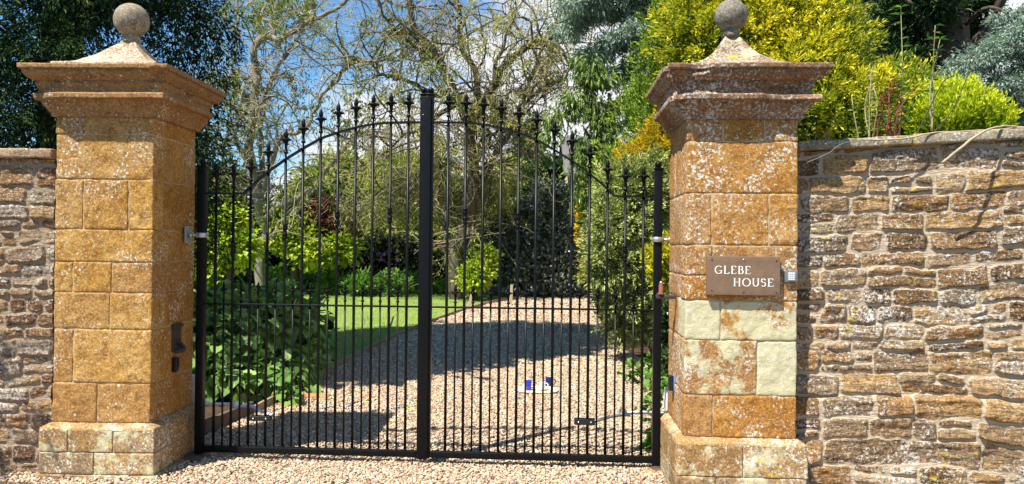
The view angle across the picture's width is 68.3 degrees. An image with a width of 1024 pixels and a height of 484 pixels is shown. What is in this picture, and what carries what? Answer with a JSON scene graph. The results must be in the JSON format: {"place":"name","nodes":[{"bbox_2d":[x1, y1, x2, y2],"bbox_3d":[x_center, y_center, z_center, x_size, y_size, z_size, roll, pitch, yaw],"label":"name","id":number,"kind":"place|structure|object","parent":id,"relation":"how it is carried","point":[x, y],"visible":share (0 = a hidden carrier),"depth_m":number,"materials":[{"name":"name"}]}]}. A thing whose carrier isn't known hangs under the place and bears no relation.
{"place":"outdoors","nodes":[
{"label":"outdoors","id":0,"kind":"place"},
{"bbox_2d":[0,293,666,483],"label":"gravel driveway","id":1,"kind":"structure","parent":0,"point":[431,429],"depth_m":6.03,"materials":[{"name":"beige gravel"}]},
{"bbox_2d":[183,450,208,462],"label":"pivot block","id":2,"kind":"structure","parent":1,"relation":"on","point":[191,456],"depth_m":5.51,"materials":[{"name":"stone"}]},
{"bbox_2d":[267,368,304,406],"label":"hydrangea shoot","id":3,"kind":"object","parent":1,"relation":"on","point":[287,386],"visible":0.69,"depth_m":7.58,"materials":[{"name":"green plant"}]},
{"bbox_2d":[302,393,331,398],"bbox_3d":[-2.030,1.606,7.834,0.306,0.075,0.155,1,0,0],"label":"loose stone","id":4,"kind":"object","parent":1,"relation":"on","point":[313,395],"visible":0.54,"depth_m":7.78,"materials":[{"name":"stone"}]},
{"bbox_2d":[322,398,415,415],"bbox_3d":[-1.423,1.596,7.386,0.859,0.027,0.697,1,0,-17],"label":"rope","id":5,"kind":"object","parent":1,"relation":"on","point":[347,407],"visible":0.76,"depth_m":7.26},
{"bbox_2d":[205,294,533,434],"bbox_3d":[-0.864,1.646,16.729,1.520,0.165,21.175,1,0,13],"label":"timber edging","id":6,"kind":"object","parent":1,"relation":"on","point":[208,421],"visible":0.3,"depth_m":7.38,"materials":[{"name":"brown wood"}]},
{"bbox_2d":[385,316,393,341],"bbox_3d":[-2.008,1.447,12.282,0.182,0.484,0.031,1,0,-7],"label":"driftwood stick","id":7,"kind":"object","parent":6,"relation":"on","point":[390,327],"visible":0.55,"depth_m":12.27,"materials":[{"name":"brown wood"}]},
{"bbox_2d":[466,294,471,310],"bbox_3d":[-1.042,1.500,18.372,0.174,0.480,0.066,1,0,-7],"label":"wooden stake","id":8,"kind":"object","parent":1,"relation":"on","point":[469,302],"visible":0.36,"depth_m":18.35,"materials":[{"name":"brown wood"}]},
{"bbox_2d":[509,284,512,304],"bbox_3d":[-0.030,1.451,20.356,0.099,0.613,0.081,1,0,-7],"label":"wooden stake","id":9,"kind":"object","parent":1,"relation":"on","point":[511,295],"visible":0.73,"depth_m":20.33,"materials":[{"name":"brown wood"}]},
{"bbox_2d":[518,386,558,393],"bbox_3d":[0.278,1.613,8.234,0.464,0.024,0.374,1,0,4],"label":"tea tray","id":10,"kind":"object","parent":1,"relation":"on","point":[520,390],"visible":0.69,"depth_m":8.23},
{"bbox_2d":[526,380,532,389],"bbox_3d":[0.196,1.562,8.245,0.105,0.098,0.068,0,0,20],"label":"mug","id":11,"kind":"object","parent":10,"relation":"on","point":[528,384],"visible":0.73,"depth_m":8.22,"materials":[{"name":"ceramic"}]},
{"bbox_2d":[539,381,548,389],"bbox_3d":[0.348,1.568,8.234,0.105,0.088,0.068,1,0,10],"label":"mug","id":12,"kind":"object","parent":10,"relation":"on","point":[540,385],"visible":0.76,"depth_m":8.21,"materials":[{"name":"white ceramic"}]},
{"bbox_2d":[545,377,555,385],"bbox_3d":[0.426,1.565,8.455,0.109,0.098,0.082,1,0,-35],"label":"mug","id":13,"kind":"object","parent":1,"relation":"on","point":[548,380],"visible":0.69,"depth_m":8.41,"materials":[{"name":"blue ceramic"}]},
{"bbox_2d":[617,351,651,381],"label":"broadleaf weed","id":14,"kind":"object","parent":1,"relation":"on","point":[628,362],"visible":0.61,"depth_m":8.79,"materials":[{"name":"green plant"}]},
{"bbox_2d":[634,370,667,415],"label":"broadleaf weed","id":15,"kind":"object","parent":1,"relation":"on","point":[647,398],"visible":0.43,"depth_m":6.94,"materials":[{"name":"green plant"}]},
{"bbox_2d":[637,410,665,450],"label":"broadleaf weed","id":16,"kind":"object","parent":1,"relation":"on","point":[647,441],"visible":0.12,"depth_m":5.90,"materials":[{"name":"green plant"}]},
{"bbox_2d":[644,469,661,476],"bbox_3d":[1.029,1.633,5.319,0.205,0.054,0.093,1,0,0],"label":"loose stone","id":17,"kind":"object","parent":1,"relation":"on","point":[648,470],"visible":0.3,"depth_m":5.30,"materials":[{"name":"stone"}]},
{"bbox_2d":[650,465,660,471],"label":"pivot block","id":18,"kind":"structure","parent":1,"relation":"on","point":[656,468],"depth_m":5.34,"materials":[{"name":"stone"}]},
{"bbox_2d":[193,284,554,359],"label":"lawn","id":19,"kind":"structure","parent":0,"point":[382,316],"depth_m":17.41,"materials":[{"name":"green plant"}]},
{"bbox_2d":[194,198,270,289],"bbox_3d":[-7.962,0.239,20.965,2.601,3.025,2.024,1,0,0],"label":"golden maple","id":20,"kind":"object","parent":19,"relation":"on","point":[242,243],"visible":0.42,"depth_m":20.67,"materials":[{"name":"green plant"}]},
{"bbox_2d":[194,160,280,287],"bbox_3d":[-10.233,-0.276,27.040,4.501,5.507,3.388,1,0,0],"label":"holly tree","id":21,"kind":"object","parent":19,"relation":"on","point":[243,276],"visible":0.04,"depth_m":26.62,"materials":[{"name":"green plant"}]},
{"bbox_2d":[264,264,290,284],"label":"border plant","id":22,"kind":"object","parent":19,"relation":"on","point":[274,272],"visible":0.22,"depth_m":24.56,"materials":[{"name":"green plant"}]},
{"bbox_2d":[280,275,308,294],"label":"border plant","id":23,"kind":"object","parent":19,"relation":"on","point":[288,281],"visible":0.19,"depth_m":23.89,"materials":[{"name":"green plant"}]},
{"bbox_2d":[299,271,317,292],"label":"border plant","id":24,"kind":"object","parent":19,"relation":"on","point":[310,278],"visible":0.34,"depth_m":24.71,"materials":[{"name":"green plant"}]},
{"bbox_2d":[254,196,366,289],"bbox_3d":[-6.383,0.146,23.812,3.747,3.278,2.340,1,0,0],"label":"golden maple","id":25,"kind":"object","parent":19,"relation":"on","point":[345,252],"visible":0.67,"depth_m":23.37,"materials":[{"name":"green plant"}]},
{"bbox_2d":[152,0,486,285],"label":"contorted willow","id":26,"kind":"object","parent":19,"relation":"on","point":[254,104],"visible":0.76,"depth_m":23.07,"materials":[{"name":"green plant"}]},
{"bbox_2d":[309,267,347,295],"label":"border plant","id":27,"kind":"object","parent":19,"relation":"on","point":[326,278],"visible":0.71,"depth_m":23.48,"materials":[{"name":"green plant"}]},
{"bbox_2d":[296,194,363,273],"bbox_3d":[-6.010,0.118,24.460,2.524,3.350,2.039,1,0,0],"label":"red maple","id":28,"kind":"object","parent":19,"relation":"on","point":[324,217],"visible":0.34,"depth_m":23.91,"materials":[{"name":"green plant"}]},
{"bbox_2d":[339,270,357,294],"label":"border plant","id":29,"kind":"object","parent":19,"relation":"on","point":[347,279],"visible":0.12,"depth_m":24.12,"materials":[{"name":"green plant"}]},
{"bbox_2d":[338,266,383,296],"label":"border plant","id":30,"kind":"object","parent":19,"relation":"on","point":[364,278],"visible":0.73,"depth_m":23.07,"materials":[{"name":"green plant"}]},
{"bbox_2d":[369,267,414,296],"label":"border plant","id":31,"kind":"object","parent":19,"relation":"on","point":[396,279],"visible":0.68,"depth_m":23.23,"materials":[{"name":"green plant"}]},
{"bbox_2d":[399,267,417,294],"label":"border plant","id":32,"kind":"object","parent":19,"relation":"on","point":[415,279],"visible":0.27,"depth_m":24.48,"materials":[{"name":"green plant"}]},
{"bbox_2d":[432,276,448,294],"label":"border plant","id":33,"kind":"object","parent":19,"relation":"on","point":[438,286],"visible":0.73,"depth_m":24.58,"materials":[{"name":"green plant"}]},
{"bbox_2d":[287,0,623,299],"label":"contorted willow","id":34,"kind":"object","parent":19,"relation":"on","point":[474,175],"visible":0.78,"depth_m":22.22,"materials":[{"name":"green plant"}]},
{"bbox_2d":[450,237,504,300],"bbox_3d":[-0.985,0.826,22.040,1.355,2.019,1.736,1,0,15],"label":"golden elder","id":35,"kind":"object","parent":19,"relation":"on","point":[473,277],"visible":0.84,"depth_m":21.82,"materials":[{"name":"yellow plant"}]},
{"bbox_2d":[475,175,586,297],"bbox_3d":[0.925,-0.119,24.453,4.524,4.486,3.047,1,0,0],"label":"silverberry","id":36,"kind":"object","parent":19,"relation":"on","point":[544,253],"visible":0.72,"depth_m":23.80,"materials":[{"name":"green plant"}]},
{"bbox_2d":[205,311,662,418],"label":"ground","id":37,"kind":"structure","parent":0,"point":[208,409],"depth_m":7.85,"materials":[{"name":"soil"}]},
{"bbox_2d":[0,148,56,474],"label":"rubble stone wall","id":38,"kind":"structure","parent":37,"relation":"on","point":[28,178],"depth_m":5.19,"materials":[{"name":"brown stone"}]},
{"bbox_2d":[17,3,226,480],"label":"stone gate pillar","id":39,"kind":"structure","parent":37,"relation":"on","point":[131,113],"depth_m":5.14,"materials":[{"name":"brown stone"}]},
{"bbox_2d":[171,357,179,371],"bbox_3d":[-2.428,0.883,5.449,0.039,0.106,0.054,1,0,1],"label":"photocell","id":40,"kind":"object","parent":39,"relation":"attached to","point":[175,362],"visible":1,"depth_m":5.42,"materials":[{"name":"black plastic"}]},
{"bbox_2d":[171,323,185,352],"bbox_3d":[-2.403,0.698,5.480,0.089,0.212,0.132,1,0,1],"label":"iron catch","id":41,"kind":"object","parent":39,"relation":"attached to","point":[178,345],"visible":1,"depth_m":5.45,"materials":[{"name":"black metal"}]},
{"bbox_2d":[184,87,430,459],"bbox_3d":[-1.507,0.250,5.554,1.816,2.776,0.096,1,0,3],"label":"iron gate leaf","id":42,"kind":"object","parent":39,"relation":"attached to","point":[201,235],"visible":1,"depth_m":5.54,"materials":[{"name":"black paint"}]},
{"bbox_2d":[192,374,272,420],"bbox_3d":[-2.145,1.192,5.840,0.944,0.270,0.290,0,0,30],"label":"gate opener","id":43,"kind":"object","parent":42,"relation":"attached to","point":[268,417],"visible":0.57,"depth_m":5.92,"materials":[{"name":"metal"}]},
{"bbox_2d":[0,0,265,289],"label":"dark conifer","id":44,"kind":"object","parent":37,"relation":"on","point":[62,33],"visible":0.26,"depth_m":7.58,"materials":[{"name":"green plant"}]},
{"bbox_2d":[192,273,341,404],"bbox_3d":[-3.076,1.101,8.642,2.199,1.529,2.565,1,0,0],"label":"hydrangea","id":45,"kind":"object","parent":37,"relation":"on","point":[253,344],"visible":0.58,"depth_m":8.15,"materials":[{"name":"green plant"}]},
{"bbox_2d":[325,319,333,352],"bbox_3d":[-2.280,1.303,9.441,0.113,0.701,0.058,1,0,0],"label":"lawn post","id":46,"kind":"object","parent":37,"relation":"on","point":[331,325],"visible":0.06,"depth_m":9.41,"materials":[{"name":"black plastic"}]},
{"bbox_2d":[272,139,419,215],"bbox_3d":[-6.829,-1.440,32.801,7.543,6.544,4.312,1,0,0],"label":"tree","id":47,"kind":"object","parent":37,"relation":"on","point":[326,161],"visible":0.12,"depth_m":32.26,"materials":[{"name":"green plant"}]},
{"bbox_2d":[196,165,521,248],"bbox_3d":[-1.304,0.407,31.651,31.390,7.118,4.468,1,0,0],"label":"mixed hedge","id":48,"kind":"object","parent":37,"relation":"on","point":[343,188],"depth_m":31.40,"materials":[{"name":"green plant"}]},
{"bbox_2d":[281,240,451,280],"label":"garden wall","id":49,"kind":"structure","parent":37,"relation":"on","point":[415,246],"depth_m":27.50,"materials":[{"name":"brick"}]},
{"bbox_2d":[234,227,478,283],"bbox_3d":[-5.502,0.797,26.669,9.551,2.878,3.143,1,0,0],"label":"bush","id":50,"kind":"object","parent":49,"relation":"attached to","point":[380,257],"visible":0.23,"depth_m":26.99,"materials":[{"name":"green plant"}]},
{"bbox_2d":[359,147,512,242],"bbox_3d":[-3.128,-1.220,31.102,7.385,6.163,4.312,1,0,0],"label":"ash tree","id":51,"kind":"object","parent":37,"relation":"on","point":[416,228],"visible":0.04,"depth_m":30.41,"materials":[{"name":"green plant"}]},
{"bbox_2d":[480,154,526,200],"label":"ash tree","id":52,"kind":"object","parent":37,"relation":"on","point":[510,155],"depth_m":41.29,"materials":[{"name":"green plant"}]},
{"bbox_2d":[504,110,548,164],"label":"poplar","id":53,"kind":"object","parent":37,"relation":"on","point":[532,130],"visible":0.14,"depth_m":43.42,"materials":[{"name":"green plant"}]},
{"bbox_2d":[503,141,566,202],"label":"oak tree","id":54,"kind":"object","parent":37,"relation":"on","point":[547,164],"visible":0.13,"depth_m":39.04,"materials":[{"name":"green plant"}]},
{"bbox_2d":[525,48,623,220],"bbox_3d":[1.673,-1.223,16.599,1.920,6.090,2.198,0,0,34],"label":"cherry tree","id":55,"kind":"object","parent":37,"relation":"on","point":[589,81],"visible":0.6,"depth_m":16.42,"materials":[{"name":"green plant"}]},
{"bbox_2d":[564,176,594,293],"bbox_3d":[3.189,-0.290,26.480,3.106,5.514,3.444,1,0,0],"label":"laurel","id":56,"kind":"object","parent":37,"relation":"on","point":[575,208],"depth_m":26.70,"materials":[{"name":"green plant"}]},
{"bbox_2d":[568,166,597,292],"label":"amber conifer","id":57,"kind":"object","parent":37,"relation":"on","point":[577,236],"visible":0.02,"depth_m":17.41,"materials":[{"name":"green plant"}]},
{"bbox_2d":[567,184,598,302],"bbox_3d":[6.818,-0.029,13.767,11.583,4.901,3.060,1,0,9],"label":"evergreen hedge","id":58,"kind":"object","parent":37,"relation":"on","point":[578,256],"visible":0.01,"depth_m":14.83,"materials":[{"name":"green plant"}]},
{"bbox_2d":[559,136,633,210],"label":"stone house","id":59,"kind":"structure","parent":37,"relation":"on","point":[564,150],"depth_m":37.50,"materials":[{"name":"stone"}]},
{"bbox_2d":[566,0,683,321],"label":"tree","id":60,"kind":"object","parent":37,"relation":"on","point":[634,112],"visible":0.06,"depth_m":12.61,"materials":[{"name":"green plant"}]},
{"bbox_2d":[600,105,670,206],"bbox_3d":[1.960,-0.165,11.223,1.464,3.908,1.198,1,0,0],"label":"amber conifer","id":61,"kind":"object","parent":37,"relation":"on","point":[654,132],"visible":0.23,"depth_m":11.05,"materials":[{"name":"yellow plant"}]},
{"bbox_2d":[639,228,669,299],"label":"golden shrub","id":62,"kind":"object","parent":37,"relation":"on","point":[648,259],"visible":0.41,"depth_m":9.42,"materials":[{"name":"yellow plant"}]},
{"bbox_2d":[646,288,669,382],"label":"dark shrub","id":63,"kind":"object","parent":37,"relation":"on","point":[665,328],"visible":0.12,"depth_m":8.76,"materials":[{"name":"green plant"}]},
{"bbox_2d":[539,0,922,139],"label":"blue cedar","id":64,"kind":"object","parent":37,"relation":"on","point":[580,16],"visible":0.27,"depth_m":17.18,"materials":[{"name":"green plant"}]},
{"bbox_2d":[646,0,833,483],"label":"stone gate pillar","id":65,"kind":"structure","parent":37,"relation":"on","point":[734,107],"depth_m":4.73,"materials":[{"name":"brown stone"}]},
{"bbox_2d":[427,87,669,466],"bbox_3d":[0.261,0.268,5.459,1.791,2.776,0.096,1,0,3],"label":"iron gate leaf","id":66,"kind":"object","parent":65,"relation":"attached to","point":[657,240],"visible":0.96,"depth_m":5.45,"materials":[{"name":"black paint"}]},
{"bbox_2d":[574,387,667,424],"bbox_3d":[0.819,1.215,5.643,0.854,0.231,0.266,1,0,-22],"label":"gate opener","id":67,"kind":"object","parent":66,"relation":"attached to","point":[584,421],"visible":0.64,"depth_m":5.67,"materials":[{"name":"metal"}]},
{"bbox_2d":[656,281,677,298],"bbox_3d":[1.054,0.323,5.086,0.168,0.119,0.051,1,0,3],"label":"iron pintle","id":68,"kind":"object","parent":65,"relation":"attached to","point":[660,295],"visible":0.81,"depth_m":5.07,"materials":[{"name":"metal"}]},
{"bbox_2d":[668,375,674,390],"bbox_3d":[1.089,0.963,5.165,0.039,0.106,0.054,1,0,3],"label":"photocell","id":69,"kind":"object","parent":65,"relation":"attached to","point":[671,379],"visible":1,"depth_m":5.14,"materials":[{"name":"black plastic"}]},
{"bbox_2d":[706,256,779,295],"bbox_3d":[1.438,0.210,4.706,0.446,0.242,0.045,1,0,3],"label":"house sign","id":70,"kind":"object","parent":65,"relation":"attached to","point":[743,275],"visible":1,"depth_m":4.69,"materials":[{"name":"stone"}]},
{"bbox_2d":[784,270,797,282],"bbox_3d":[1.736,0.215,4.697,0.078,0.074,0.032,1,0,3],"label":"entry keypad","id":71,"kind":"object","parent":65,"relation":"attached to","point":[791,276],"visible":1,"depth_m":4.69,"materials":[{"name":"silver metal"}]},
{"bbox_2d":[641,0,947,141],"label":"golden conifer","id":72,"kind":"object","parent":37,"relation":"on","point":[804,30],"visible":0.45,"depth_m":7.60,"materials":[{"name":"yellow plant"}]},
{"bbox_2d":[795,128,1023,483],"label":"rubble stone wall","id":73,"kind":"structure","parent":37,"relation":"on","point":[909,341],"depth_m":4.74,"materials":[{"name":"brown stone"}]},
{"bbox_2d":[797,126,833,140],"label":"fern tuft","id":74,"kind":"object","parent":73,"relation":"on","point":[823,134],"visible":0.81,"depth_m":4.92,"materials":[{"name":"green plant"}]},
{"bbox_2d":[807,140,863,162],"bbox_3d":[2.021,-0.566,4.679,0.400,0.157,0.037,1,0,-9],"label":"loose wire","id":75,"kind":"object","parent":73,"relation":"attached to","point":[832,150],"visible":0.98,"depth_m":4.66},
{"bbox_2d":[849,65,880,137],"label":"tall weed","id":76,"kind":"object","parent":73,"relation":"on","point":[870,87],"visible":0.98,"depth_m":4.94,"materials":[{"name":"green plant"}]},
{"bbox_2d":[873,76,914,135],"bbox_3d":[2.477,-0.869,4.890,0.247,0.402,0.160,0,0,35],"label":"tall weed","id":77,"kind":"object","parent":73,"relation":"on","point":[888,123],"visible":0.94,"depth_m":4.90,"materials":[{"name":"red plant"}]},
{"bbox_2d":[890,4,912,135],"bbox_3d":[2.573,-1.135,4.994,0.148,0.883,0.152,1,0,0],"label":"tall weed","id":78,"kind":"object","parent":73,"relation":"on","point":[901,61],"visible":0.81,"depth_m":4.98,"materials":[{"name":"green plant"}]},
{"bbox_2d":[916,75,953,133],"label":"bramble stem","id":79,"kind":"object","parent":73,"relation":"on","point":[931,103],"visible":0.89,"depth_m":4.99,"materials":[{"name":"plant"}]},
{"bbox_2d":[922,23,948,130],"bbox_3d":[2.837,-1.095,5.063,0.167,0.703,0.148,1,0,-40],"label":"tall weed","id":80,"kind":"object","parent":73,"relation":"on","point":[932,78],"visible":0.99,"depth_m":5.07,"materials":[{"name":"green plant"}]},
{"bbox_2d":[862,127,1023,140],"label":"dead stem","id":81,"kind":"object","parent":73,"relation":"on","point":[932,133],"visible":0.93,"depth_m":4.68,"materials":[{"name":"beige plant"}]},
{"bbox_2d":[934,46,1023,131],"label":"bramble stem","id":82,"kind":"object","parent":73,"relation":"on","point":[965,82],"visible":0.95,"depth_m":5.00,"materials":[{"name":"brown plant"}]},
{"bbox_2d":[941,125,1023,163],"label":"dead stem","id":83,"kind":"object","parent":73,"relation":"on","point":[963,146],"visible":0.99,"depth_m":4.52,"materials":[{"name":"beige plant"}]},
{"bbox_2d":[856,0,1023,122],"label":"dark pine","id":84,"kind":"object","parent":37,"relation":"on","point":[959,19],"visible":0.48,"depth_m":13.75,"materials":[{"name":"green plant"}]},
{"bbox_2d":[885,69,1023,135],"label":"lime conifer","id":85,"kind":"object","parent":37,"relation":"on","point":[977,107],"visible":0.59,"depth_m":7.32,"materials":[{"name":"green plant"}]},
{"bbox_2d":[930,2,1023,125],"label":"blue cedar","id":86,"kind":"object","parent":37,"relation":"on","point":[1011,81],"visible":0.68,"depth_m":10.73,"materials":[{"name":"green plant"}]},
{"bbox_2d":[0,0,1023,204],"label":"sky","id":87,"kind":"structure","parent":0,"point":[308,98],"materials":[{"name":"blue"}]},
{"bbox_2d":[573,139,670,358],"bbox_3d":[1.700,0.121,10.583,1.815,3.242,1.629,1,0,0],"label":"bush","id":88,"kind":"object","parent":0,"point":[616,239],"visible":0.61,"depth_m":10.27,"materials":[{"name":"green plant"}]}
]}

